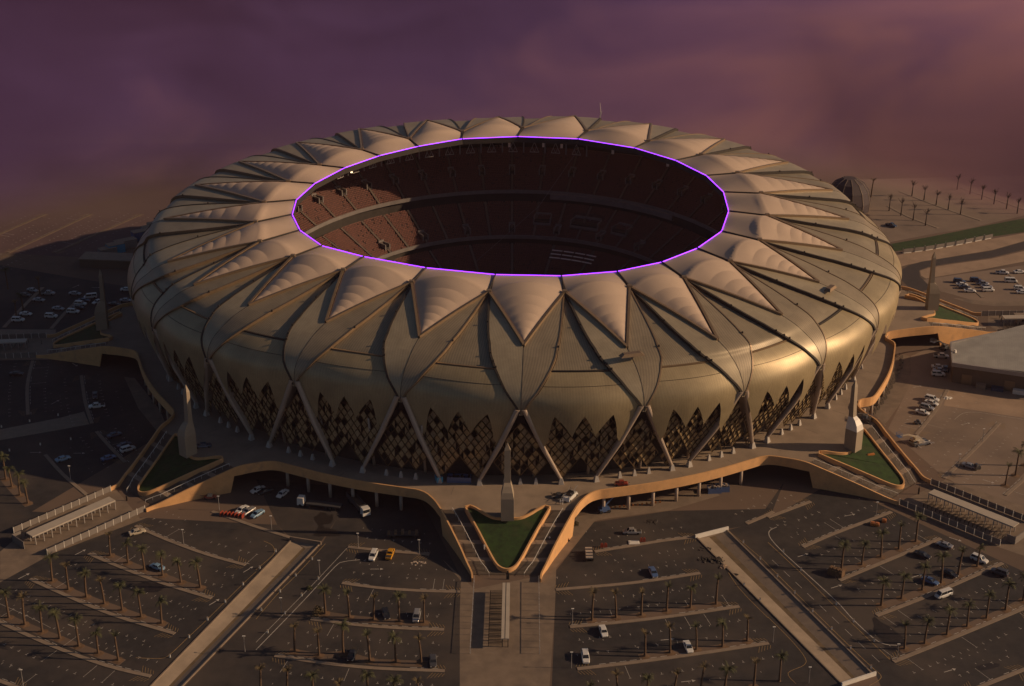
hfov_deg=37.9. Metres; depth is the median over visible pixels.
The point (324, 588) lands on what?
palm tree
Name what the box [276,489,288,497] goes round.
parked car
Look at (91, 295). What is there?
parked van
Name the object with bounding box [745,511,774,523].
kerb island
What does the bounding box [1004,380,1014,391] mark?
door
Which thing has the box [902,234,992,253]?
picket fence
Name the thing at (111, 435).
parked car
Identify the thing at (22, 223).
kerb island
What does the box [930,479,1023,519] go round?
panel fence
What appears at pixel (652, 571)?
parked car
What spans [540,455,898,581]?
parapet wall
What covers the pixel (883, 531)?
palm tree
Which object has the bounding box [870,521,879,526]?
brick pallet
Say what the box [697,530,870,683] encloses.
drainage channel
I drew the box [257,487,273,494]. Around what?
parked car
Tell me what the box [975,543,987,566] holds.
palm tree
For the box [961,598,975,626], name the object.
palm tree
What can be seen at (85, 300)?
parked car
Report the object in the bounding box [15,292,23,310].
palm tree
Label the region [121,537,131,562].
palm tree
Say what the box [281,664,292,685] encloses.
palm tree
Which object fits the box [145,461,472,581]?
parapet wall
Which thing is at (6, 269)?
palm tree
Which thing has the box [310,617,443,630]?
kerb island
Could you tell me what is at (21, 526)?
panel fence
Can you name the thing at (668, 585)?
palm tree
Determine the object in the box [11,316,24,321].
parked suv
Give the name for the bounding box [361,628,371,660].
palm tree
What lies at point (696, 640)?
palm tree
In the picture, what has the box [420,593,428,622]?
palm tree
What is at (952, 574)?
parked car
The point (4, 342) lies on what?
gate canopy
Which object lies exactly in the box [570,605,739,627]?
kerb island
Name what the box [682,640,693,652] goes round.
parked car
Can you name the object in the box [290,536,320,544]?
headwall
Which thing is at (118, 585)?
palm tree
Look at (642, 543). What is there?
kerb island
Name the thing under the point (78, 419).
pavement
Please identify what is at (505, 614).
gate canopy
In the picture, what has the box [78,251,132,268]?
long shed
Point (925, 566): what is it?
palm tree
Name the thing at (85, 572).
palm tree
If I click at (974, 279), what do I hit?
parked suv
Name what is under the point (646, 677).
palm tree
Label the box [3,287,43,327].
kerb island
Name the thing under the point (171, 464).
lawn
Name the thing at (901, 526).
palm tree
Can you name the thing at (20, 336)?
panel fence
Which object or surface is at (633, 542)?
concrete slab
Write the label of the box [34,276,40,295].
palm tree
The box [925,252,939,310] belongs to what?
obelisk
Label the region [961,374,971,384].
door
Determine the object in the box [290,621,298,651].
palm tree
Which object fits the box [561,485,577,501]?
car
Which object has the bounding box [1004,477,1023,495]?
kerb island
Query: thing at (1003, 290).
asphalt lot
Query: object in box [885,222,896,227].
pickup truck
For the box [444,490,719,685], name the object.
pavement
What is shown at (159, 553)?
palm tree
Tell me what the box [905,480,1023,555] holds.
pavement
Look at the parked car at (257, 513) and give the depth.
429.19 m
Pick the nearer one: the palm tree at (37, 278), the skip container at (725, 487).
the skip container at (725, 487)
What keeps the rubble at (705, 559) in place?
on the asphalt lot at (619, 642)
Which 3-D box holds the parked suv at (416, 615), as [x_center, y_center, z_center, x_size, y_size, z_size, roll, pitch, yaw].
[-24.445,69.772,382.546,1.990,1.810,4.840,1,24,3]
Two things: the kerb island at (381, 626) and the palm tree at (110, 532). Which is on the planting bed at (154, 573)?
the palm tree at (110, 532)
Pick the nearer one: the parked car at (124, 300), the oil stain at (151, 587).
the oil stain at (151, 587)
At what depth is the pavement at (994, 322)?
559.08 m
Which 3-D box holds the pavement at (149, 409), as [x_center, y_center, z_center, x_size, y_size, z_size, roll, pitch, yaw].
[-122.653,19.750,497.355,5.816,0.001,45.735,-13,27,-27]
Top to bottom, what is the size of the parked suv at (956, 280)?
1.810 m
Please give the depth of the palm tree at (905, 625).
368.76 m
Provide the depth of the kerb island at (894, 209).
667.83 m
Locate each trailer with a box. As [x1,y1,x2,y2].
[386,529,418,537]
[584,547,593,560]
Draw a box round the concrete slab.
[628,540,639,544]
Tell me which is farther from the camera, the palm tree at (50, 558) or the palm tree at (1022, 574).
the palm tree at (50, 558)
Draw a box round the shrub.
[311,605,323,616]
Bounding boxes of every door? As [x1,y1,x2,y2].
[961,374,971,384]
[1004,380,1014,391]
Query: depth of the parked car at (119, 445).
467.78 m
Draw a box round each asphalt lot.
[0,265,131,325]
[0,322,288,685]
[186,501,460,685]
[256,480,420,540]
[552,484,840,685]
[729,489,1023,685]
[860,176,1023,241]
[888,346,1023,505]
[924,265,1023,300]
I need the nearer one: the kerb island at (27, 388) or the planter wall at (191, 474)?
the planter wall at (191, 474)
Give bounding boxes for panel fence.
[0,333,46,338]
[0,352,36,357]
[13,485,110,532]
[46,505,144,554]
[470,580,474,646]
[539,610,539,647]
[899,499,1000,544]
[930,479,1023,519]
[981,310,1023,315]
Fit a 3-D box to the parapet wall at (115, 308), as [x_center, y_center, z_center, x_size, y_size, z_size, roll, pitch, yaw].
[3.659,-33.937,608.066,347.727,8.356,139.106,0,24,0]
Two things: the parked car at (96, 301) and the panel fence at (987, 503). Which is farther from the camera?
the parked car at (96, 301)
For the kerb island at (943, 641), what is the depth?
375.82 m
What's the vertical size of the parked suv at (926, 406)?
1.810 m
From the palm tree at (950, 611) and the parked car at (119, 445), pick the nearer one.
the palm tree at (950, 611)
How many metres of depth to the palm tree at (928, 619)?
370.48 m
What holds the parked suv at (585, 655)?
on the asphalt lot at (619, 642)
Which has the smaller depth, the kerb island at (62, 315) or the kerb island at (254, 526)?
the kerb island at (254, 526)
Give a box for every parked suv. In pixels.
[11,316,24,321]
[44,312,57,317]
[66,308,79,313]
[74,300,86,305]
[119,444,135,452]
[368,548,377,560]
[412,608,420,622]
[581,648,589,663]
[919,402,934,410]
[924,394,939,401]
[931,370,945,376]
[953,277,964,282]
[969,277,981,281]
[970,552,988,563]
[981,286,993,291]
[990,567,1009,577]
[1013,285,1023,289]
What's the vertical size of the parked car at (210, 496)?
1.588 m
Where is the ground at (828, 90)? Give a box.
[0,0,1023,685]
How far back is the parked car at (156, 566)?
403.39 m
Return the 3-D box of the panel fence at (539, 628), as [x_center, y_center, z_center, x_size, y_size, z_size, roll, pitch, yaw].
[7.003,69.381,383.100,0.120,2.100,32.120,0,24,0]
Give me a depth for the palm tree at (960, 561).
398.69 m
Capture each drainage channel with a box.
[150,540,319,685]
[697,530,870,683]
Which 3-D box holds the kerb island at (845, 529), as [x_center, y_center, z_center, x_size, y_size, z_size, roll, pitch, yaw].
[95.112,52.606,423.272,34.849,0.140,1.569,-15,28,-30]
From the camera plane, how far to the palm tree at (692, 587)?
384.36 m
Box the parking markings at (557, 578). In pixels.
[1,214,1023,685]
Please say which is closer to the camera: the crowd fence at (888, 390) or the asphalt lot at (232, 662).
the asphalt lot at (232, 662)
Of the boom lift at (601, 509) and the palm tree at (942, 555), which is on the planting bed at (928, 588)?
the palm tree at (942, 555)
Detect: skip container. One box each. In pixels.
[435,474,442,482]
[447,473,471,482]
[707,484,721,493]
[715,483,729,491]
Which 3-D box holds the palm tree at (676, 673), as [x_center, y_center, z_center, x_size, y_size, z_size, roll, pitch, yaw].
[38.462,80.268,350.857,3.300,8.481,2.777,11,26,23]
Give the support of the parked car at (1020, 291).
on the asphalt lot at (1003, 290)
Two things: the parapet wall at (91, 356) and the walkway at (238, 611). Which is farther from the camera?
the parapet wall at (91, 356)
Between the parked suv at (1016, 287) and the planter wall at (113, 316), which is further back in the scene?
the parked suv at (1016, 287)
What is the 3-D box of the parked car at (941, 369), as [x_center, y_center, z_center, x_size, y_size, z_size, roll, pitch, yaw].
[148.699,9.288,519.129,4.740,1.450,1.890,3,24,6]
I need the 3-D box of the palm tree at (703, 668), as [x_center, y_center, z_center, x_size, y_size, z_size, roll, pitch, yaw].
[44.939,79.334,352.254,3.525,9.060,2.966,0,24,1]
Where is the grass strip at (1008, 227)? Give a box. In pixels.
[891,218,1023,250]
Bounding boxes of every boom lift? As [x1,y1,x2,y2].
[597,485,628,513]
[896,433,922,442]
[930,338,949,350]
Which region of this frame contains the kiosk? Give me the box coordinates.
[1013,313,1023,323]
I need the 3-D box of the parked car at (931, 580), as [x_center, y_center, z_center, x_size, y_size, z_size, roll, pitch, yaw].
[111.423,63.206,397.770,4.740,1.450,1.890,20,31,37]
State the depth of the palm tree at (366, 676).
347.00 m
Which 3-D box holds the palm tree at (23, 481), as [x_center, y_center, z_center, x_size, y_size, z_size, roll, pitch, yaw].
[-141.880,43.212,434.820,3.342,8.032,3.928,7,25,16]
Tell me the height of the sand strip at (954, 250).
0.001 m
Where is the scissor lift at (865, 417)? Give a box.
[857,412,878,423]
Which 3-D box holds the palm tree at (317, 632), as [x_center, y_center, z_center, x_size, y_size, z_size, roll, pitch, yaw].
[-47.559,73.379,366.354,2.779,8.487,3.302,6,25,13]
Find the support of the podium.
on the ground at (828, 90)
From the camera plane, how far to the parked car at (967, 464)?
455.53 m
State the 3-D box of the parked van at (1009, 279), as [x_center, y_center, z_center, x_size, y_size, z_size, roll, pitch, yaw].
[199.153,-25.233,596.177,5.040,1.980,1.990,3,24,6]
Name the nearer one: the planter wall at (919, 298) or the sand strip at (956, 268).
the planter wall at (919, 298)
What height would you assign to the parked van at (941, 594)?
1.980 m
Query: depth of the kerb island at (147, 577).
400.09 m
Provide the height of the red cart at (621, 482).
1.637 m
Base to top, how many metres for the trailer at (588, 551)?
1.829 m
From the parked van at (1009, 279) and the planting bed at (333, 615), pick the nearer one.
the planting bed at (333, 615)
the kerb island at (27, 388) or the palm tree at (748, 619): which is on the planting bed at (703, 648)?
the palm tree at (748, 619)
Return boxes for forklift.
[973,463,980,470]
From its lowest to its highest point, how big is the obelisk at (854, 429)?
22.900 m
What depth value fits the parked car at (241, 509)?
431.20 m
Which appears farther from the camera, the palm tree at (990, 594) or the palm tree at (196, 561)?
the palm tree at (196, 561)
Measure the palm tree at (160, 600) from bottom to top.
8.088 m
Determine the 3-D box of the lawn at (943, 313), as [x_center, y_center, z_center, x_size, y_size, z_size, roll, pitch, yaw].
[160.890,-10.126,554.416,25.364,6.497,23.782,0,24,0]
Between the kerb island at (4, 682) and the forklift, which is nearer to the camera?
the kerb island at (4, 682)
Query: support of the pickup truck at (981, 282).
on the asphalt lot at (1003, 290)
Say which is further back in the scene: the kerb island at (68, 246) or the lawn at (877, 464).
the kerb island at (68, 246)
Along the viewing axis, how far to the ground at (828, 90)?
896.58 m
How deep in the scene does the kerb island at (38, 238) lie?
648.54 m
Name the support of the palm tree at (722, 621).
on the planting bed at (703, 648)
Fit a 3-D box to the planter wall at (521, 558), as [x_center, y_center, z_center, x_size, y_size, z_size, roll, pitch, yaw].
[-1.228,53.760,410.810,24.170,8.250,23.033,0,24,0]
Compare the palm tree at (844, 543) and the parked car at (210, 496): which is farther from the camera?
the parked car at (210, 496)
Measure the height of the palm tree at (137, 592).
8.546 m
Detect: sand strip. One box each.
[897,233,1023,265]
[920,251,1023,277]
[955,298,1023,305]
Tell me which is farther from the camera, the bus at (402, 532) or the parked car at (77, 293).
the parked car at (77, 293)
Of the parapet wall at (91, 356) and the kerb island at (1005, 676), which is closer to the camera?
the kerb island at (1005, 676)
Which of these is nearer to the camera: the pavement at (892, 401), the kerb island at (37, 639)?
the kerb island at (37, 639)
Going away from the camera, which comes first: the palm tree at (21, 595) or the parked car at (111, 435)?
the palm tree at (21, 595)
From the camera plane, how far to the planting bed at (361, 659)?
366.81 m
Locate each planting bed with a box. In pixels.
[0,477,32,506]
[1,615,125,664]
[44,578,168,627]
[103,555,206,591]
[287,648,427,666]
[318,612,429,625]
[586,601,722,623]
[638,638,754,659]
[843,539,922,571]
[874,564,984,609]
[897,600,1023,653]
[1004,466,1023,488]
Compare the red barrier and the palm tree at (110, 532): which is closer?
the palm tree at (110, 532)
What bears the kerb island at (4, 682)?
on the asphalt lot at (123, 415)
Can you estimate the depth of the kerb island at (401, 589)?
394.82 m
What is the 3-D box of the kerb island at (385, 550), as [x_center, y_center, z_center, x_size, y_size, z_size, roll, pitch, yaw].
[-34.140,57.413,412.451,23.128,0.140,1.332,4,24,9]
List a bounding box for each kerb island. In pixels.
[0,214,45,234]
[0,620,151,677]
[0,679,17,685]
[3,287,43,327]
[7,214,91,252]
[25,360,33,414]
[29,578,175,634]
[44,454,87,494]
[49,302,73,328]
[53,214,142,252]
[80,375,93,423]
[87,553,211,598]
[95,431,126,462]
[134,525,245,565]
[211,510,289,538]
[274,654,444,672]
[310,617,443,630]
[341,582,459,592]
[348,546,429,555]
[556,572,700,590]
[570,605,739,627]
[577,641,768,669]
[594,536,694,552]
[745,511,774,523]
[767,500,811,517]
[802,511,892,547]
[838,537,941,580]
[875,562,1003,616]
[887,206,938,227]
[892,606,1023,662]
[899,191,980,220]
[915,388,949,434]
[942,422,1000,478]
[961,188,1023,209]
[963,279,984,297]
[978,667,1023,685]
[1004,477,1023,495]
[1008,272,1023,286]
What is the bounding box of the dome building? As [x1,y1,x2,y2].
[832,176,870,213]
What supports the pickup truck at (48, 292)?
on the asphalt lot at (19, 280)
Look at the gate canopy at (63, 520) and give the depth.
421.86 m
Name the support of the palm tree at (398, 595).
on the planting bed at (333, 615)
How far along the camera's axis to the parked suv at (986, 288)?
586.65 m
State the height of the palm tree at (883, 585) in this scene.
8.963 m
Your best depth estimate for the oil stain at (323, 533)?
420.93 m
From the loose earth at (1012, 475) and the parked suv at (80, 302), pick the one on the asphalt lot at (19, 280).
the parked suv at (80, 302)
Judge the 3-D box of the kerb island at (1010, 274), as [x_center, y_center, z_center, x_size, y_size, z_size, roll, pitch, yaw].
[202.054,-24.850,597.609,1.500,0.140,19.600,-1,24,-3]
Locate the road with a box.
[901,242,1023,291]
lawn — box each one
[55,317,111,344]
[139,436,218,490]
[467,508,547,567]
[824,430,902,484]
[921,299,976,322]
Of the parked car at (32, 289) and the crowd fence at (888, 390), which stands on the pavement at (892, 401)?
the crowd fence at (888, 390)
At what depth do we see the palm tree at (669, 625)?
366.92 m
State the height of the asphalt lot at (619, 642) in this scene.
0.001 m
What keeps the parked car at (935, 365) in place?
on the asphalt lot at (950, 435)
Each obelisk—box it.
[94,270,108,330]
[177,384,196,457]
[501,442,513,520]
[844,379,863,452]
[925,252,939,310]
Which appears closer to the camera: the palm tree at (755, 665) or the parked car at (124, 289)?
the palm tree at (755, 665)
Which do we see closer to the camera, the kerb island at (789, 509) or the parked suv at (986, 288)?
the kerb island at (789, 509)
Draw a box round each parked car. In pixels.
[9,370,23,375]
[19,311,32,315]
[26,287,37,292]
[32,297,44,301]
[52,306,64,310]
[54,455,70,462]
[68,291,80,295]
[72,305,84,309]
[78,298,89,301]
[92,299,99,304]
[92,391,97,398]
[100,454,116,461]
[106,431,121,438]
[108,301,120,305]
[116,441,131,447]
[119,298,130,302]
[120,287,128,291]
[128,528,145,535]
[149,563,164,571]
[197,442,211,448]
[234,505,248,513]
[241,506,255,515]
[250,485,264,493]
[250,509,264,517]
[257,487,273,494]
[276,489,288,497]
[381,607,390,618]
[429,654,436,666]
[598,624,607,636]
[648,566,657,577]
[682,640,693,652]
[913,550,930,559]
[915,409,929,415]
[921,576,939,585]
[924,399,938,406]
[931,364,942,367]
[932,367,945,372]
[935,541,953,549]
[940,568,958,578]
[958,284,970,288]
[961,462,974,469]
[963,288,975,292]
[1013,269,1023,273]
[1016,289,1023,293]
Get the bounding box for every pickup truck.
[41,290,54,294]
[88,402,104,408]
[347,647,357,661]
[385,548,394,559]
[622,527,641,534]
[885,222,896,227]
[933,352,948,358]
[975,280,988,284]
[995,269,1008,274]
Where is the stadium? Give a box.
[127,106,901,485]
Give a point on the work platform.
(924, 441)
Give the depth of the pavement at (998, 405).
496.53 m
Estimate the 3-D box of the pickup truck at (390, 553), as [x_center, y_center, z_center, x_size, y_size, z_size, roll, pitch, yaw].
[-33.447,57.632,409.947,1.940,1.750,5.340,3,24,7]
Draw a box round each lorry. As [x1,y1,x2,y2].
[297,494,341,510]
[346,491,370,516]
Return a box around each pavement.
[0,329,55,359]
[0,412,88,439]
[0,489,147,581]
[124,377,164,429]
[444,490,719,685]
[867,354,910,423]
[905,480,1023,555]
[944,390,1023,417]
[988,310,1023,329]
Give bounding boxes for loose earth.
[1,477,32,505]
[839,539,919,570]
[1001,463,1023,487]
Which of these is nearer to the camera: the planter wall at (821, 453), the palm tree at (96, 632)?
the palm tree at (96, 632)
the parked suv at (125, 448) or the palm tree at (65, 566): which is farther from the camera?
the parked suv at (125, 448)
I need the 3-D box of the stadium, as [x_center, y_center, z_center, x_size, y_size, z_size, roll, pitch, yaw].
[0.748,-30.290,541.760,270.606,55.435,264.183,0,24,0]
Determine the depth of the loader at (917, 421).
482.12 m
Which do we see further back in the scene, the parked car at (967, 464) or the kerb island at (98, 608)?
the parked car at (967, 464)
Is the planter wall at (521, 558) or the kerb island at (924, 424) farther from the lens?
the kerb island at (924, 424)
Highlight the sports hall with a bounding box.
[950,325,1023,394]
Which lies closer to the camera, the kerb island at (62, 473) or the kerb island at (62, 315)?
the kerb island at (62, 473)
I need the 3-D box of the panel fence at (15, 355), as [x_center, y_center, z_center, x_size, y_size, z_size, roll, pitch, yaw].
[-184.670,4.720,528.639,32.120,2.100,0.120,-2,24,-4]
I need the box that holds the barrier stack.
[827,565,844,577]
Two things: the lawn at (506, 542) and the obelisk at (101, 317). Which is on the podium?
the obelisk at (101, 317)
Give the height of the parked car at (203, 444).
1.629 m
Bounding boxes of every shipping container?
[97,246,117,252]
[105,240,125,252]
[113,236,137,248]
[130,227,147,240]
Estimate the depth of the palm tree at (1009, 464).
444.12 m
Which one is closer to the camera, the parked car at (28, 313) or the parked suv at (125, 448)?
the parked suv at (125, 448)
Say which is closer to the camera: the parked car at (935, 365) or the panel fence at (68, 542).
the panel fence at (68, 542)
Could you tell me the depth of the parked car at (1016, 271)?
604.58 m
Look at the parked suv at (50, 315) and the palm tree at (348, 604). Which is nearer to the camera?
the palm tree at (348, 604)
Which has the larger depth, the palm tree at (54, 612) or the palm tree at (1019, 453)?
the palm tree at (1019, 453)
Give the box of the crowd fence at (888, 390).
[874,353,902,413]
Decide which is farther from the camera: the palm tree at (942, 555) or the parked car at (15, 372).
the parked car at (15, 372)
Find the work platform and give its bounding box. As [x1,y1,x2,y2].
[909,438,932,447]
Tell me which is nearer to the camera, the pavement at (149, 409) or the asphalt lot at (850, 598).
the asphalt lot at (850, 598)
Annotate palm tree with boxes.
[0,451,8,479]
[0,586,11,617]
[1,266,9,288]
[2,465,13,486]
[12,470,23,495]
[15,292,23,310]
[16,591,26,624]
[18,478,29,503]
[31,600,47,631]
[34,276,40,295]
[43,552,56,580]
[48,608,60,638]
[60,561,69,589]
[67,612,81,646]
[77,567,90,597]
[89,626,102,653]
[95,576,105,603]
[104,530,112,555]
[109,630,119,660]
[112,580,125,610]
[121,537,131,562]
[130,587,144,616]
[135,544,146,569]
[154,550,165,575]
[155,595,167,623]
[171,557,181,582]
[188,556,202,587]
[255,663,263,685]
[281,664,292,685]
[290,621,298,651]
[303,669,319,685]
[313,627,321,655]
[316,583,331,613]
[333,677,343,685]
[335,618,350,653]
[342,587,350,617]
[360,669,374,685]
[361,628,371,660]
[370,592,378,619]
[386,674,402,685]
[387,630,401,662]
[390,590,405,621]
[413,634,425,663]
[413,676,423,685]
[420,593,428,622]
[589,586,596,620]
[609,587,621,617]
[610,668,622,685]
[638,586,644,615]
[640,628,649,656]
[641,672,653,685]
[664,580,672,611]
[664,621,675,652]
[670,667,681,685]
[685,584,697,607]
[692,620,699,649]
[698,660,710,685]
[714,572,722,604]
[715,617,727,646]
[719,660,737,685]
[744,614,753,640]
[750,657,760,685]
[773,649,788,681]
[837,539,850,568]
[858,539,870,564]
[874,528,889,557]
[877,576,892,605]
[897,520,905,549]
[898,571,912,598]
[902,620,910,648]
[912,511,926,541]
[918,561,931,590]
[921,614,935,643]
[934,550,951,582]
[942,603,957,634]
[957,545,967,574]
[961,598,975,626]
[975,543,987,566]
[984,589,995,618]
[1001,577,1016,609]
[1005,462,1012,485]
[1012,447,1023,475]
[1019,570,1023,600]
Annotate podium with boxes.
[49,234,985,575]
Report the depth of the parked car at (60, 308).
569.41 m
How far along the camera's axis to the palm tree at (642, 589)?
382.14 m
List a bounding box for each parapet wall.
[36,346,174,490]
[46,286,980,337]
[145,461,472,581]
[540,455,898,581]
[857,326,996,482]
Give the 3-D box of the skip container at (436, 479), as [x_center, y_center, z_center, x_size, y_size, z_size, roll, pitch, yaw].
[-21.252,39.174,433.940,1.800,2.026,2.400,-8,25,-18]
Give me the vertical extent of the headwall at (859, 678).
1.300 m
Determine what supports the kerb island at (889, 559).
on the asphalt lot at (850, 598)
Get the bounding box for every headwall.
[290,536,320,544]
[695,526,728,538]
[841,671,876,685]
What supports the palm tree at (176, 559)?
on the planting bed at (154, 573)
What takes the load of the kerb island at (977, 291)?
on the asphalt lot at (1003, 290)
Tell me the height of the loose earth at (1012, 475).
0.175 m
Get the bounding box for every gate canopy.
[0,338,28,349]
[12,497,115,548]
[488,583,509,646]
[923,489,1023,543]
[1001,315,1023,328]
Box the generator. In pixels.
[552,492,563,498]
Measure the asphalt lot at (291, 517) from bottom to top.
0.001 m
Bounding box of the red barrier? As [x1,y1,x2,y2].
[600,543,606,547]
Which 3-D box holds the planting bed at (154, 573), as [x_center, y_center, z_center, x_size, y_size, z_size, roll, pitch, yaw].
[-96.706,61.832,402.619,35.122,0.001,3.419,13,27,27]
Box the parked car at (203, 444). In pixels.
[197,442,211,448]
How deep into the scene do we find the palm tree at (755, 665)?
353.57 m
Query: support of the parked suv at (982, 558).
on the asphalt lot at (850, 598)
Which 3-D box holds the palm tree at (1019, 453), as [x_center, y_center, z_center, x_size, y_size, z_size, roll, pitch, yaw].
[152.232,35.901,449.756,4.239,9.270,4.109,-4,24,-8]
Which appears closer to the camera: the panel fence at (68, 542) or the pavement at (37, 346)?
the panel fence at (68, 542)
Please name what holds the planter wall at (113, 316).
on the podium
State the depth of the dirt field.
710.50 m
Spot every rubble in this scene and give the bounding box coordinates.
[644,519,661,524]
[698,555,724,563]
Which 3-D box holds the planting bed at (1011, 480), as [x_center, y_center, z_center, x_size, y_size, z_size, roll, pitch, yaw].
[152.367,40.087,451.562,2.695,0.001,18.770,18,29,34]
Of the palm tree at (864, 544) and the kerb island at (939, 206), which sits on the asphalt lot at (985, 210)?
the kerb island at (939, 206)
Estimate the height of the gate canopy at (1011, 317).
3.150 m
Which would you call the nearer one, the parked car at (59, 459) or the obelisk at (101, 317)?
the parked car at (59, 459)
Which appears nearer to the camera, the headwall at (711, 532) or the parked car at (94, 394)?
the headwall at (711, 532)
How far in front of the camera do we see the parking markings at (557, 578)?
393.71 m
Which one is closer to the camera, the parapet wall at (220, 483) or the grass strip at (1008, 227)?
the parapet wall at (220, 483)
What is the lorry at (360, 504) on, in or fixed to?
on the asphalt lot at (291, 517)
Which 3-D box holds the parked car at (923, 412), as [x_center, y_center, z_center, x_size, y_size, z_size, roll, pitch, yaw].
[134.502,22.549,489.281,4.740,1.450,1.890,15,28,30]
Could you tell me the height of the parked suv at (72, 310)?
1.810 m
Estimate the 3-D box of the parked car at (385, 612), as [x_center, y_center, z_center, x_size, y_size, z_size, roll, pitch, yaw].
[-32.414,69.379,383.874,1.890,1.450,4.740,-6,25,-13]
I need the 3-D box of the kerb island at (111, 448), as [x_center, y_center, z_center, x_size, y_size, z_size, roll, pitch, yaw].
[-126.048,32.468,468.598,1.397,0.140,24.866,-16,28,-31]
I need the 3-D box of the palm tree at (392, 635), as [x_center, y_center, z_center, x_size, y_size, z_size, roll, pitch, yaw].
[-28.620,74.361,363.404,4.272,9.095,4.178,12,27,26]
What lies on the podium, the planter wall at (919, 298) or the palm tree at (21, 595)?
the planter wall at (919, 298)
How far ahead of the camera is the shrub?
384.12 m
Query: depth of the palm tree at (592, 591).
379.75 m
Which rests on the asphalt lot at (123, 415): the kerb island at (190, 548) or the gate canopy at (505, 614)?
the kerb island at (190, 548)
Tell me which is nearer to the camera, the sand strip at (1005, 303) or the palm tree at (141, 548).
the palm tree at (141, 548)
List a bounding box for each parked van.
[84,292,96,298]
[934,587,952,599]
[1004,277,1017,282]
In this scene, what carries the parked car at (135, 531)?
on the asphalt lot at (123, 415)
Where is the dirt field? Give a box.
[0,144,265,256]
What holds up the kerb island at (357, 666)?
on the asphalt lot at (232, 662)
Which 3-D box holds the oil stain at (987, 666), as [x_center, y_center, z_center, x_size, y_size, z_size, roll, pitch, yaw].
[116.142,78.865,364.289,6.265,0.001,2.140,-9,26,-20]
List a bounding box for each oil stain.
[130,582,164,592]
[314,512,332,536]
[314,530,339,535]
[872,617,908,652]
[976,663,999,670]
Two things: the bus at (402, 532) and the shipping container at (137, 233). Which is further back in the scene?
the shipping container at (137, 233)
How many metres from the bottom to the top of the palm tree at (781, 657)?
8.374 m
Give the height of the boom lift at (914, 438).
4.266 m
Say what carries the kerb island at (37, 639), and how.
on the asphalt lot at (123, 415)
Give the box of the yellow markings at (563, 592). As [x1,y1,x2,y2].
[1,214,1023,685]
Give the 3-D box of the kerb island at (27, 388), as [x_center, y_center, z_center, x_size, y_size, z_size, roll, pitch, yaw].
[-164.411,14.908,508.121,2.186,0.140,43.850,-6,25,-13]
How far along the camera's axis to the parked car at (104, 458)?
460.00 m
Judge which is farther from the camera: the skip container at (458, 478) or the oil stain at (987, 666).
the skip container at (458, 478)
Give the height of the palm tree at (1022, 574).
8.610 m
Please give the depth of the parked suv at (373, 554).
408.14 m
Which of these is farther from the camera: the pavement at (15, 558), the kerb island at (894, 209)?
the kerb island at (894, 209)
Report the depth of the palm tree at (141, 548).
400.97 m
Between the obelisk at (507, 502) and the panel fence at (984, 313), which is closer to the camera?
the obelisk at (507, 502)
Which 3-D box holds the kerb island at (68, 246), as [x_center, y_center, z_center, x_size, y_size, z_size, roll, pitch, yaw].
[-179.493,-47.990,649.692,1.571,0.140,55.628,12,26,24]
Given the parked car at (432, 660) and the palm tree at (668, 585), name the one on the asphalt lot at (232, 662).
the parked car at (432, 660)
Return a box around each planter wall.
[53,311,121,347]
[137,433,223,495]
[465,504,550,572]
[818,427,904,488]
[905,293,978,325]
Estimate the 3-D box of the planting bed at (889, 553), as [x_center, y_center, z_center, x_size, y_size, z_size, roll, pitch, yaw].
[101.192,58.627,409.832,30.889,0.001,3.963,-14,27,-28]
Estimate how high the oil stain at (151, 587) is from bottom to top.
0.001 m
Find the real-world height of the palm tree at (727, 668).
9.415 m
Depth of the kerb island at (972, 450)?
466.00 m
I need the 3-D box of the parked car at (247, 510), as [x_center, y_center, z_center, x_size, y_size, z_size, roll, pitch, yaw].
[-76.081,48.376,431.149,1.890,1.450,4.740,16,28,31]
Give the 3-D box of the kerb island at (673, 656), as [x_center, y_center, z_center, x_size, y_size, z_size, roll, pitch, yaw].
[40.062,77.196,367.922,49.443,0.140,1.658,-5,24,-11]
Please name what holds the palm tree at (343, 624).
on the planting bed at (361, 659)

